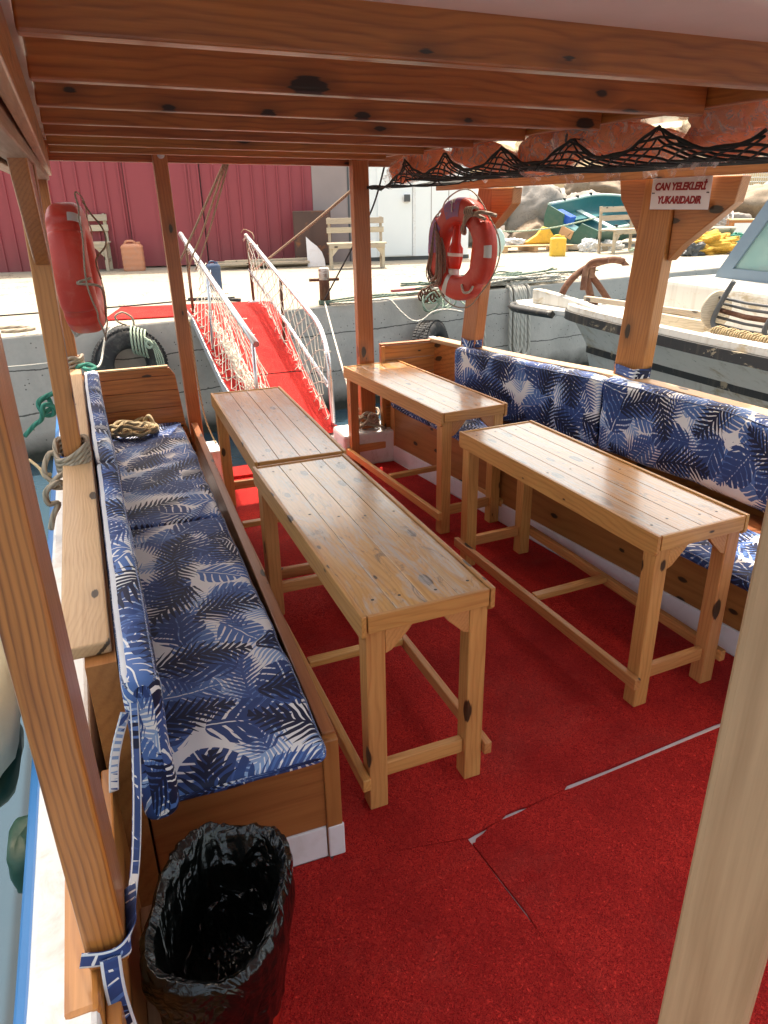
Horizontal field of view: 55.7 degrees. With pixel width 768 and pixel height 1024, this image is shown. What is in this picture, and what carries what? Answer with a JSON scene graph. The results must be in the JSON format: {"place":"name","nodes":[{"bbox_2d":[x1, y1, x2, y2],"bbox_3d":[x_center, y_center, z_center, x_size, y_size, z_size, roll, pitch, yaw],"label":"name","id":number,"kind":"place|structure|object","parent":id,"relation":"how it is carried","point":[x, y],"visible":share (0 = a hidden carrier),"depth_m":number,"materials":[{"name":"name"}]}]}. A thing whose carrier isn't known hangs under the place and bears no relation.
{"place":"outdoors","nodes":[
{"label":"outdoors","id":0,"kind":"place"},
{"bbox_2d":[0,161,352,271],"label":"warehouse","id":1,"kind":"structure","parent":0,"point":[261,203],"depth_m":12.87,"materials":[{"name":"red metal"}]},
{"bbox_2d":[122,162,207,265],"bbox_3d":[-3.852,-5.924,12.540,1.260,3.170,0.075,-5,24,-9],"label":"door","id":2,"kind":"structure","parent":1,"relation":"in","point":[139,180],"depth_m":12.77,"materials":[{"name":"metal"}]},
{"bbox_2d":[0,403,380,1023],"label":"water","id":3,"kind":"structure","parent":0,"point":[14,807],"depth_m":2.86,"materials":[{"name":"blue liquid"}]},
{"bbox_2d":[0,0,767,1023],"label":"tour boat","id":4,"kind":"object","parent":3,"relation":"on","point":[358,88],"visible":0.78,"depth_m":1.68,"materials":[{"name":"white paint"}]},
{"bbox_2d":[0,639,23,806],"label":"fender","id":5,"kind":"object","parent":4,"relation":"hanging from","point":[11,739],"visible":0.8,"depth_m":1.89,"materials":[{"name":"fabric"}]},
{"bbox_2d":[6,815,27,893],"bbox_3d":[-0.820,0.785,1.662,0.062,0.136,0.157,-9,25,-18],"label":"fender","id":6,"kind":"object","parent":4,"relation":"hanging from","point":[16,849],"visible":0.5,"depth_m":1.60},
{"bbox_2d":[23,391,55,437],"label":"rope","id":7,"kind":"object","parent":4,"relation":"hanging from","point":[43,411],"visible":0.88,"depth_m":3.14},
{"bbox_2d":[41,434,91,529],"bbox_3d":[-1.278,-0.123,2.943,0.238,0.347,0.146,-21,30,-38],"label":"rope","id":8,"kind":"object","parent":4,"relation":"attached to","point":[82,454],"visible":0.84,"depth_m":2.88,"materials":[{"name":"fabric"}]},
{"bbox_2d":[45,191,107,340],"bbox_3d":[-1.685,-1.360,4.068,0.298,0.795,0.793,-9,25,-18],"label":"lifebuoy","id":9,"kind":"object","parent":4,"relation":"attached to","point":[80,290],"visible":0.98,"depth_m":3.81,"materials":[{"name":"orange plastic"}]},
{"bbox_2d":[68,353,84,368],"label":"rope","id":10,"kind":"object","parent":4,"relation":"attached to","point":[79,359],"visible":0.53,"depth_m":4.53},
{"bbox_2d":[75,362,97,371],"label":"rope","id":11,"kind":"object","parent":4,"relation":"attached to","point":[84,366],"visible":0.98,"depth_m":4.52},
{"bbox_2d":[84,370,116,470],"bbox_3d":[-1.475,-0.353,3.818,0.097,0.437,1.851,-10,25,-20],"label":"backrest cushion","id":12,"kind":"object","parent":4,"relation":"attached to","point":[103,446],"visible":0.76,"depth_m":3.47,"materials":[{"name":"fabric"}]},
{"bbox_2d":[88,324,122,367],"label":"rope","id":13,"kind":"object","parent":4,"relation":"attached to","point":[103,347],"visible":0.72,"depth_m":6.79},
{"bbox_2d":[79,462,179,1023],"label":"backrest cushion","id":14,"kind":"object","parent":4,"relation":"attached to","point":[155,791],"visible":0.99,"depth_m":1.69,"materials":[{"name":"fabric"}]},
{"bbox_2d":[112,422,221,530],"bbox_3d":[-1.284,-0.241,4.077,0.492,0.065,1.704,-9,25,-18],"label":"seat cushion","id":15,"kind":"object","parent":4,"relation":"on","point":[164,482],"visible":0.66,"depth_m":3.83,"materials":[{"name":"fabric"}]},
{"bbox_2d":[109,414,158,437],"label":"rope","id":16,"kind":"object","parent":15,"relation":"on","point":[137,427],"visible":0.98,"depth_m":4.50,"materials":[{"name":"fabric"}]},
{"bbox_2d":[180,164,224,260],"bbox_3d":[-1.508,-2.241,5.766,0.027,0.876,2.373,-11,26,-22],"label":"rope","id":17,"kind":"object","parent":4,"relation":"attached to","point":[205,205],"visible":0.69,"depth_m":5.32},
{"bbox_2d":[189,322,216,442],"bbox_3d":[-1.250,-0.879,4.999,0.099,0.856,0.051,-14,27,-28],"label":"rope","id":18,"kind":"object","parent":4,"relation":"on","point":[198,383],"visible":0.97,"depth_m":4.98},
{"bbox_2d":[131,517,325,801],"bbox_3d":[-0.673,0.385,2.611,0.492,0.067,1.698,-9,25,-18],"label":"seat cushion","id":19,"kind":"object","parent":4,"relation":"on","point":[237,710],"visible":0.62,"depth_m":2.29,"materials":[{"name":"fabric"}]},
{"bbox_2d":[233,465,252,479],"bbox_3d":[-0.762,-0.336,5.403,0.858,0.030,0.208,-9,25,-18],"label":"carpet","id":20,"kind":"object","parent":4,"relation":"on","point":[242,471],"depth_m":5.26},
{"bbox_2d":[252,190,349,271],"bbox_3d":[-0.804,-2.392,6.391,0.063,0.813,3.338,-10,25,-20],"label":"rope","id":21,"kind":"object","parent":4,"relation":"attached to","point":[344,196],"visible":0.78,"depth_m":5.91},
{"bbox_2d":[324,301,346,385],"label":"rope","id":22,"kind":"object","parent":4,"relation":"attached to","point":[339,357],"visible":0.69,"depth_m":6.99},
{"bbox_2d":[324,167,384,298],"bbox_3d":[-0.253,-2.135,5.707,0.028,1.059,1.430,-11,25,-21],"label":"rope","id":23,"kind":"object","parent":4,"relation":"hanging from","point":[351,247],"visible":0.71,"depth_m":5.77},
{"bbox_2d":[359,407,385,428],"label":"rope","id":24,"kind":"object","parent":4,"relation":"attached to","point":[372,421],"visible":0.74,"depth_m":5.35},
{"bbox_2d":[391,402,486,440],"bbox_3d":[0.623,-0.483,4.529,0.372,0.068,1.891,-12,26,-24],"label":"seat cushion","id":25,"kind":"object","parent":4,"relation":"on","point":[474,423],"visible":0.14,"depth_m":4.72,"materials":[{"name":"fabric"}]},
{"bbox_2d":[279,839,610,1023],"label":"carpet","id":26,"kind":"object","parent":4,"relation":"on","point":[445,933],"visible":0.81,"depth_m":1.93,"materials":[{"name":"carpet"}]},
{"bbox_2d":[273,1002,281,1023],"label":"waste bin","id":27,"kind":"object","parent":26,"relation":"on","point":[276,1019],"visible":0.04,"depth_m":1.74,"materials":[{"name":"red plastic"}]},
{"bbox_2d":[139,821,294,1023],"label":"bin liner","id":28,"kind":"object","parent":27,"relation":"in","point":[214,945],"visible":1,"depth_m":1.67,"materials":[{"name":"black"}]},
{"bbox_2d":[428,188,500,307],"bbox_3d":[0.480,-1.656,4.599,0.146,0.715,0.715,-15,27,-29],"label":"lifebuoy","id":29,"kind":"object","parent":4,"relation":"attached to","point":[470,214],"visible":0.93,"depth_m":4.46,"materials":[{"name":"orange plastic"}]},
{"bbox_2d":[426,208,445,287],"bbox_3d":[0.360,-1.741,4.742,0.126,0.528,0.212,-9,25,-18],"label":"throwing line","id":30,"kind":"object","parent":29,"relation":"hanging from","point":[440,256],"visible":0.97,"depth_m":4.71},
{"bbox_2d":[447,200,462,274],"bbox_3d":[0.454,-1.738,4.633,0.113,0.459,0.111,-9,25,-18],"label":"lifebuoy light","id":31,"kind":"object","parent":29,"relation":"hanging from","point":[454,255],"visible":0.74,"depth_m":4.63,"materials":[{"name":"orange plastic"}]},
{"bbox_2d":[461,337,481,347],"bbox_3d":[0.596,-1.158,4.949,0.112,0.065,0.151,-9,25,-18],"label":"cloth tie","id":32,"kind":"object","parent":4,"relation":"attached to","point":[468,344],"visible":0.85,"depth_m":4.89,"materials":[{"name":"fabric"}]},
{"bbox_2d":[234,461,733,861],"bbox_3d":[0.183,0.300,3.925,1.952,0.010,3.438,-9,25,-18],"label":"carpet","id":33,"kind":"object","parent":4,"relation":"on","point":[560,714],"visible":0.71,"depth_m":2.90,"materials":[{"name":"carpet"}]},
{"bbox_2d":[210,386,345,578],"bbox_3d":[-0.618,-0.172,4.101,0.464,0.743,1.393,-9,25,-18],"label":"table","id":34,"kind":"object","parent":33,"relation":"on","point":[267,426],"visible":0.48,"depth_m":3.87,"materials":[{"name":"brown wood"}]},
{"bbox_2d":[252,453,494,809],"bbox_3d":[-0.118,0.354,2.871,0.464,0.743,1.393,-10,25,-20],"label":"table","id":35,"kind":"object","parent":33,"relation":"on","point":[389,569],"visible":0.95,"depth_m":2.42,"materials":[{"name":"brown wood"}]},
{"bbox_2d":[343,360,507,533],"bbox_3d":[0.215,-0.484,4.783,0.464,0.743,1.393,-12,26,-23],"label":"table","id":36,"kind":"object","parent":33,"relation":"on","point":[448,408],"visible":0.87,"depth_m":4.39,"materials":[{"name":"brown wood"}]},
{"bbox_2d":[454,420,749,706],"bbox_3d":[0.869,0.141,3.319,0.464,0.743,1.393,-11,25,-22],"label":"table","id":37,"kind":"object","parent":33,"relation":"on","point":[661,522],"visible":1,"depth_m":2.94,"materials":[{"name":"brown wood"}]},
{"bbox_2d":[455,347,607,446],"bbox_3d":[0.881,-0.750,4.591,0.121,0.424,1.208,-18,29,-33],"label":"backrest cushion","id":38,"kind":"object","parent":4,"relation":"attached to","point":[566,401],"visible":0.81,"depth_m":4.42,"materials":[{"name":"fabric"}]},
{"bbox_2d":[367,125,767,190],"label":"cargo net","id":39,"kind":"object","parent":4,"relation":"attached to","point":[689,161],"visible":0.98,"depth_m":2.71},
{"bbox_2d":[389,158,413,183],"bbox_3d":[0.167,-2.128,4.535,0.357,0.208,0.228,12,27,28],"label":"life jacket","id":40,"kind":"object","parent":39,"relation":"hanging from","point":[394,169],"visible":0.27,"depth_m":4.49,"materials":[{"name":"orange fabric"}]},
{"bbox_2d":[404,149,457,175],"bbox_3d":[0.277,-2.019,4.222,0.280,0.178,0.403,-22,31,-39],"label":"life jacket","id":41,"kind":"object","parent":39,"relation":"on","point":[426,161],"visible":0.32,"depth_m":4.12,"materials":[{"name":"orange fabric"}]},
{"bbox_2d":[450,141,515,172],"bbox_3d":[0.502,-1.786,3.676,0.302,0.222,0.484,-9,25,-18],"label":"life jacket","id":42,"kind":"object","parent":39,"relation":"on","point":[478,154],"visible":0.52,"depth_m":3.56,"materials":[{"name":"orange fabric"}]},
{"bbox_2d":[518,132,584,176],"bbox_3d":[0.728,-1.551,3.134,0.300,0.245,0.443,-5,24,-8],"label":"life jacket","id":43,"kind":"object","parent":39,"relation":"on","point":[540,147],"visible":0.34,"depth_m":3.02,"materials":[{"name":"orange fabric"}]},
{"bbox_2d":[551,119,640,150],"bbox_3d":[0.835,-1.462,2.836,0.395,0.162,0.292,20,31,40],"label":"life jacket","id":44,"kind":"object","parent":39,"relation":"on","point":[564,136],"visible":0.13,"depth_m":2.79,"materials":[{"name":"orange fabric"}]},
{"bbox_2d":[584,149,618,164],"bbox_3d":[1.076,-1.646,3.397,0.231,0.191,0.459,-17,28,-32],"label":"life jacket","id":45,"kind":"object","parent":39,"relation":"in","point":[595,152],"visible":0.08,"depth_m":3.35,"materials":[{"name":"orange fabric"}]},
{"bbox_2d":[583,122,676,161],"bbox_3d":[0.904,-1.345,2.682,0.302,0.216,0.464,-9,25,-18],"label":"life jacket","id":46,"kind":"object","parent":39,"relation":"on","point":[606,139],"visible":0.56,"depth_m":2.57,"materials":[{"name":"orange fabric"}]},
{"bbox_2d":[613,128,687,165],"bbox_3d":[1.157,-1.532,3.121,0.237,0.198,0.459,-16,28,-31],"label":"life jacket","id":47,"kind":"object","parent":39,"relation":"on","point":[678,133],"visible":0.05,"depth_m":2.98,"materials":[{"name":"orange fabric"}]},
{"bbox_2d":[680,120,767,168],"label":"life jacket","id":48,"kind":"object","parent":39,"relation":"on","point":[718,136],"visible":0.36,"depth_m":2.20,"materials":[{"name":"orange fabric"}]},
{"bbox_2d":[688,101,767,132],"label":"life jacket","id":49,"kind":"object","parent":48,"relation":"on","point":[749,116],"visible":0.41,"depth_m":2.11,"materials":[{"name":"orange fabric"}]},
{"bbox_2d":[473,727,767,1023],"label":"carpet","id":50,"kind":"object","parent":4,"relation":"on","point":[592,875],"visible":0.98,"depth_m":2.15,"materials":[{"name":"carpet"}]},
{"bbox_2d":[613,362,650,378],"bbox_3d":[1.393,-0.802,4.085,0.129,0.068,0.214,-9,25,-18],"label":"cloth tie","id":51,"kind":"object","parent":4,"relation":"attached to","point":[627,372],"visible":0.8,"depth_m":4.01,"materials":[{"name":"fabric"}]},
{"bbox_2d":[650,176,712,209],"bbox_3d":[1.472,-1.587,3.614,0.007,0.154,0.332,-17,28,-32],"label":"sign","id":52,"kind":"object","parent":4,"relation":"attached to","point":[687,193],"visible":1,"depth_m":3.60,"materials":[{"name":"white paint"}]},
{"bbox_2d":[598,376,767,512],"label":"backrest cushion","id":53,"kind":"object","parent":4,"relation":"attached to","point":[718,447],"visible":0.99,"depth_m":3.63,"materials":[{"name":"fabric"}]},
{"bbox_2d":[680,529,759,590],"bbox_3d":[1.484,0.189,2.948,0.409,0.067,1.910,-12,26,-24],"label":"seat cushion","id":54,"kind":"object","parent":4,"relation":"on","point":[698,553],"visible":0.12,"depth_m":2.94,"materials":[{"name":"fabric"}]},
{"bbox_2d":[507,200,767,408],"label":"fishing boat","id":55,"kind":"object","parent":3,"relation":"on","point":[692,352],"visible":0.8,"depth_m":6.32,"materials":[{"name":"white"}]},
{"bbox_2d":[559,256,628,304],"bbox_3d":[2.350,-2.491,7.923,0.893,0.556,0.283,-9,25,-18],"label":"anchor","id":56,"kind":"object","parent":55,"relation":"on","point":[587,273],"visible":0.94,"depth_m":7.86,"materials":[{"name":"metal"}]},
{"bbox_2d":[710,325,767,343],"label":"rope","id":57,"kind":"object","parent":55,"relation":"attached to","point":[735,332],"visible":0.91,"depth_m":5.34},
{"bbox_2d":[0,237,730,463],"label":"quay","id":58,"kind":"structure","parent":0,"point":[559,338],"depth_m":9.13,"materials":[{"name":"concrete"}]},
{"bbox_2d":[0,325,35,332],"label":"rope","id":59,"kind":"object","parent":58,"relation":"on","point":[10,329],"visible":1,"depth_m":6.90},
{"bbox_2d":[88,213,112,270],"bbox_3d":[-5.331,-4.644,12.555,1.134,0.922,0.501,-5,24,-9],"label":"quay bench","id":60,"kind":"object","parent":58,"relation":"on","point":[99,246],"visible":0.42,"depth_m":12.62,"materials":[{"name":"grey wood"}]},
{"bbox_2d":[0,297,234,315],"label":"rope","id":61,"kind":"object","parent":58,"relation":"on","point":[107,307],"visible":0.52,"depth_m":8.35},
{"bbox_2d":[91,328,168,370],"bbox_3d":[-2.486,-1.443,7.132,0.703,0.714,0.254,-14,27,-28],"label":"tyre fender","id":62,"kind":"object","parent":58,"relation":"hanging from","point":[118,341],"visible":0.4,"depth_m":6.96,"materials":[{"name":"black rubber"}]},
{"bbox_2d":[130,325,164,364],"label":"rope","id":63,"kind":"object","parent":62,"relation":"attached to","point":[153,346],"visible":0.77,"depth_m":6.98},
{"bbox_2d":[120,240,145,271],"bbox_3d":[-4.332,-4.429,12.542,0.364,0.503,0.263,-6,24,-11],"label":"jerry can","id":64,"kind":"object","parent":58,"relation":"on","point":[132,254],"visible":1,"depth_m":12.45,"materials":[{"name":"orange plastic"}]},
{"bbox_2d":[107,301,265,320],"bbox_3d":[-2.083,-2.205,7.939,1.748,0.012,0.952,-5,24,-10],"label":"carpet","id":65,"kind":"object","parent":58,"relation":"on","point":[149,312],"visible":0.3,"depth_m":7.83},
{"bbox_2d":[206,260,222,291],"bbox_3d":[-2.245,-3.120,9.596,0.172,0.382,0.152,-14,27,-27],"label":"jerry can","id":66,"kind":"object","parent":58,"relation":"on","point":[214,268],"visible":0.57,"depth_m":9.53,"materials":[{"name":"blue plastic"}]},
{"bbox_2d":[188,297,240,301],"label":"rope","id":67,"kind":"object","parent":58,"relation":"on","point":[230,299],"visible":0.57,"depth_m":8.63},
{"bbox_2d":[178,229,336,437],"bbox_3d":[-1.215,-1.740,6.770,0.955,1.570,3.046,-9,25,-18],"label":"gangway","id":68,"kind":"object","parent":58,"relation":"on","point":[248,345],"visible":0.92,"depth_m":6.73,"materials":[{"name":"red metal"}]},
{"bbox_2d":[188,164,226,288],"bbox_3d":[-1.498,-2.249,6.019,0.039,1.063,2.799,-9,25,-19],"label":"rope","id":69,"kind":"object","parent":68,"relation":"attached to","point":[213,199],"visible":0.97,"depth_m":5.68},
{"bbox_2d":[195,164,228,269],"bbox_3d":[-1.391,-2.275,5.800,0.027,0.842,2.364,-9,25,-19],"label":"rope","id":70,"kind":"object","parent":68,"relation":"attached to","point":[222,184],"visible":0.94,"depth_m":5.42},
{"bbox_2d":[217,257,309,267],"bbox_3d":[-2.145,-4.368,12.760,1.725,0.140,0.565,-5,24,-9],"label":"plank stack","id":71,"kind":"object","parent":58,"relation":"on","point":[277,262],"visible":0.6,"depth_m":12.60,"materials":[{"name":"brown wood"}]},
{"bbox_2d":[292,210,331,263],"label":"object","id":72,"kind":"object","parent":58,"relation":"on","point":[316,233],"visible":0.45,"depth_m":12.79,"materials":[{"name":"wood"}]},
{"bbox_2d":[306,237,325,266],"bbox_3d":[-1.190,-4.544,12.684,0.310,0.493,0.124,-5,24,-9],"label":"offcut board","id":73,"kind":"object","parent":58,"relation":"on","point":[315,257],"visible":1,"depth_m":12.69,"materials":[{"name":"white paint"}]},
{"bbox_2d":[309,267,338,300],"bbox_3d":[-0.669,-2.537,8.164,0.333,0.401,0.118,1,24,4],"label":"bollard","id":74,"kind":"object","parent":58,"relation":"on","point":[323,279],"visible":0.96,"depth_m":8.11,"materials":[{"name":"metal"}]},
{"bbox_2d":[326,216,386,269],"bbox_3d":[-0.468,-4.535,12.250,0.986,0.802,0.435,-3,24,-6],"label":"quay bench","id":75,"kind":"object","parent":58,"relation":"on","point":[379,245],"visible":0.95,"depth_m":12.22,"materials":[{"name":"grey wood"}]},
{"bbox_2d":[318,290,429,304],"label":"rope","id":76,"kind":"object","parent":58,"relation":"on","point":[351,299],"visible":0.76,"depth_m":8.50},
{"bbox_2d":[337,298,462,321],"bbox_3d":[0.175,-2.349,8.460,1.541,0.275,0.168,-6,24,-11],"label":"rope","id":77,"kind":"object","parent":58,"relation":"on","point":[406,316],"visible":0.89,"depth_m":8.46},
{"bbox_2d":[368,148,469,260],"bbox_3d":[0.466,-6.284,14.286,1.930,2.350,2.465,-5,24,-9],"label":"white cabin","id":78,"kind":"object","parent":58,"relation":"on","point":[408,214],"visible":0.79,"depth_m":13.39,"materials":[{"name":"grey plastic"}]},
{"bbox_2d":[377,167,415,255],"bbox_3d":[0.224,-5.739,13.208,0.705,2.060,0.033,-5,24,-9],"label":"door","id":79,"kind":"structure","parent":78,"relation":"in","point":[396,214],"depth_m":13.35,"materials":[{"name":"white paint"}]},
{"bbox_2d":[412,320,448,339],"bbox_3d":[0.573,-1.921,8.851,0.296,0.825,0.812,10,26,24],"label":"tyre fender","id":80,"kind":"object","parent":58,"relation":"attached to","point":[425,329],"visible":0.26,"depth_m":8.59,"materials":[{"name":"black rubber"}]},
{"bbox_2d":[418,285,444,302],"bbox_3d":[0.558,-2.595,8.650,0.339,0.223,0.090,-5,24,-9],"label":"chain","id":81,"kind":"object","parent":58,"relation":"on","point":[426,293],"visible":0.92,"depth_m":8.63,"materials":[{"name":"metal"}]},
{"bbox_2d":[420,272,581,292],"bbox_3d":[1.656,-3.055,9.573,2.711,0.140,0.368,-15,27,-28],"label":"rope heap","id":82,"kind":"object","parent":58,"relation":"on","point":[532,278],"visible":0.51,"depth_m":9.56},
{"bbox_2d":[400,267,598,289],"bbox_3d":[1.545,-3.107,9.616,3.130,0.138,0.448,-14,27,-28],"label":"rope heap","id":83,"kind":"object","parent":82,"relation":"on","point":[510,274],"visible":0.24,"depth_m":9.57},
{"bbox_2d":[497,228,504,256],"bbox_3d":[1.778,-4.545,12.252,0.560,0.556,0.077,11,26,26],"label":"disc","id":84,"kind":"object","parent":58,"relation":"on","point":[501,236],"visible":0.17,"depth_m":12.13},
{"bbox_2d":[505,284,530,354],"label":"rope","id":85,"kind":"object","parent":58,"relation":"hanging from","point":[517,331],"visible":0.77,"depth_m":9.60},
{"bbox_2d":[507,217,545,246],"bbox_3d":[3.466,-6.277,16.651,1.281,0.895,0.985,1,24,6],"label":"boulder","id":86,"kind":"object","parent":58,"relation":"on","point":[536,223],"visible":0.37,"depth_m":16.42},
{"bbox_2d":[505,185,567,233],"bbox_3d":[3.645,-7.055,17.016,1.327,1.319,1.403,10,26,24],"label":"boulder","id":87,"kind":"object","parent":86,"relation":"on","point":[536,200],"visible":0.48,"depth_m":16.47,"materials":[{"name":"stone"}]},
{"bbox_2d":[502,243,573,252],"bbox_3d":[3.005,-5.555,15.279,1.704,0.134,0.880,-3,24,-4],"label":"pallet","id":88,"kind":"object","parent":58,"relation":"on","point":[529,247],"visible":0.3,"depth_m":14.96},
{"bbox_2d":[505,237,525,247],"bbox_3d":[2.671,-5.636,15.223,0.626,0.205,0.386,-9,25,-18],"label":"sack","id":89,"kind":"object","parent":88,"relation":"on","point":[514,241],"visible":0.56,"depth_m":15.10,"materials":[{"name":"fabric"}]},
{"bbox_2d":[524,227,553,243],"bbox_3d":[3.264,-5.810,15.258,0.708,0.332,0.120,-4,24,-7],"label":"float","id":90,"kind":"object","parent":88,"relation":"on","point":[542,236],"visible":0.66,"depth_m":15.23,"materials":[{"name":"yellow plastic"}]},
{"bbox_2d":[549,234,566,255],"bbox_3d":[3.334,-5.116,13.938,0.293,0.388,0.223,-1,24,-1],"label":"jerry can","id":91,"kind":"object","parent":58,"relation":"on","point":[557,247],"visible":1,"depth_m":13.86,"materials":[{"name":"yellow plastic"}]},
{"bbox_2d":[544,192,633,250],"bbox_3d":[4.986,-6.505,16.184,1.458,1.128,4.040,16,29,35],"label":"rowing boat","id":92,"kind":"object","parent":58,"relation":"on","point":[583,207],"visible":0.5,"depth_m":15.89,"materials":[{"name":"teal paint"}]},
{"bbox_2d":[502,217,597,231],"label":"rope","id":93,"kind":"object","parent":92,"relation":"attached to","point":[551,227],"visible":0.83,"depth_m":14.71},
{"bbox_2d":[558,209,575,223],"bbox_3d":[3.809,-6.228,15.333,0.405,0.298,0.293,16,29,35],"label":"crate","id":94,"kind":"object","parent":92,"relation":"in","point":[569,218],"visible":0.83,"depth_m":15.23,"materials":[{"name":"blue plastic"}]},
{"bbox_2d":[577,238,602,251],"bbox_3d":[4.217,-5.402,14.843,0.498,0.375,0.396,-9,25,-18],"label":"sack","id":95,"kind":"object","parent":58,"relation":"on","point":[588,245],"visible":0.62,"depth_m":14.72,"materials":[{"name":"fabric"}]},
{"bbox_2d":[469,185,751,238],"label":"rubble bank","id":96,"kind":"structure","parent":58,"relation":"on","point":[472,195],"depth_m":18.93,"materials":[{"name":"stone"}]},
{"bbox_2d":[564,182,590,195],"bbox_3d":[5.152,-8.760,19.418,0.697,0.766,0.844,-9,25,-18],"label":"boulder","id":97,"kind":"object","parent":96,"relation":"on","point":[574,188],"visible":0.31,"depth_m":19.16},
{"bbox_2d":[567,189,598,198],"bbox_3d":[4.955,-7.464,18.594,1.299,1.439,1.578,-9,25,-18],"label":"boulder","id":98,"kind":"object","parent":96,"relation":"on","point":[573,195],"visible":0.14,"depth_m":18.22,"materials":[{"name":"stone"}]},
{"bbox_2d":[589,181,620,193],"bbox_3d":[6.362,-9.111,20.263,1.525,0.884,1.452,12,27,28],"label":"boulder","id":99,"kind":"object","parent":96,"relation":"on","point":[612,187],"visible":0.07,"depth_m":19.78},
{"bbox_2d":[729,212,751,218],"bbox_3d":[9.589,-7.899,20.041,1.110,0.716,0.802,3,24,9],"label":"boulder","id":100,"kind":"object","parent":96,"relation":"on","point":[737,215],"visible":0.16,"depth_m":19.60,"materials":[{"name":"stone"}]},
{"bbox_2d":[602,239,624,250],"bbox_3d":[4.737,-5.520,15.138,0.564,0.306,0.406,-9,25,-18],"label":"sack","id":101,"kind":"object","parent":58,"relation":"on","point":[619,246],"visible":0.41,"depth_m":15.01,"materials":[{"name":"fabric"}]},
{"bbox_2d":[597,206,636,253],"bbox_3d":[4.748,-5.607,14.415,1.060,0.862,0.468,-16,28,-31],"label":"quay bench","id":102,"kind":"object","parent":58,"relation":"on","point":[618,232],"visible":0.62,"depth_m":14.27,"materials":[{"name":"grey wood"}]},
{"bbox_2d":[681,242,705,256],"bbox_3d":[5.700,-4.855,13.524,0.588,0.378,0.424,-9,25,-18],"label":"net heap","id":103,"kind":"object","parent":58,"relation":"on","point":[693,249],"visible":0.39,"depth_m":13.37,"materials":[{"name":"fabric"}]},
{"bbox_2d":[693,229,739,254],"bbox_3d":[6.089,-5.102,13.954,1.968,0.592,1.085,-9,25,-18],"label":"net heap","id":104,"kind":"object","parent":58,"relation":"on","point":[715,241],"visible":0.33,"depth_m":13.65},
{"bbox_2d":[707,226,735,234],"bbox_3d":[7.393,-6.189,16.267,0.840,0.360,0.840,-9,25,-18],"label":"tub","id":105,"kind":"object","parent":58,"relation":"on","point":[726,229],"visible":0.38,"depth_m":15.89,"materials":[{"name":"white plastic"}]},
{"bbox_2d":[726,218,754,233],"bbox_3d":[8.510,-6.662,17.158,0.780,0.480,0.560,3,24,9],"label":"wooden box","id":106,"kind":"object","parent":58,"relation":"on","point":[741,225],"visible":0.38,"depth_m":16.91,"materials":[{"name":"beige wood"}]},
{"bbox_2d":[731,184,767,217],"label":"boulder","id":107,"kind":"object","parent":58,"relation":"on","point":[755,199],"visible":0.39,"depth_m":19.94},
{"bbox_2d":[422,290,464,313],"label":"rope","id":108,"kind":"object","parent":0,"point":[439,300],"visible":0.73,"depth_m":8.72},
{"bbox_2d":[473,120,767,187],"label":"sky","id":109,"kind":"structure","parent":0,"point":[513,146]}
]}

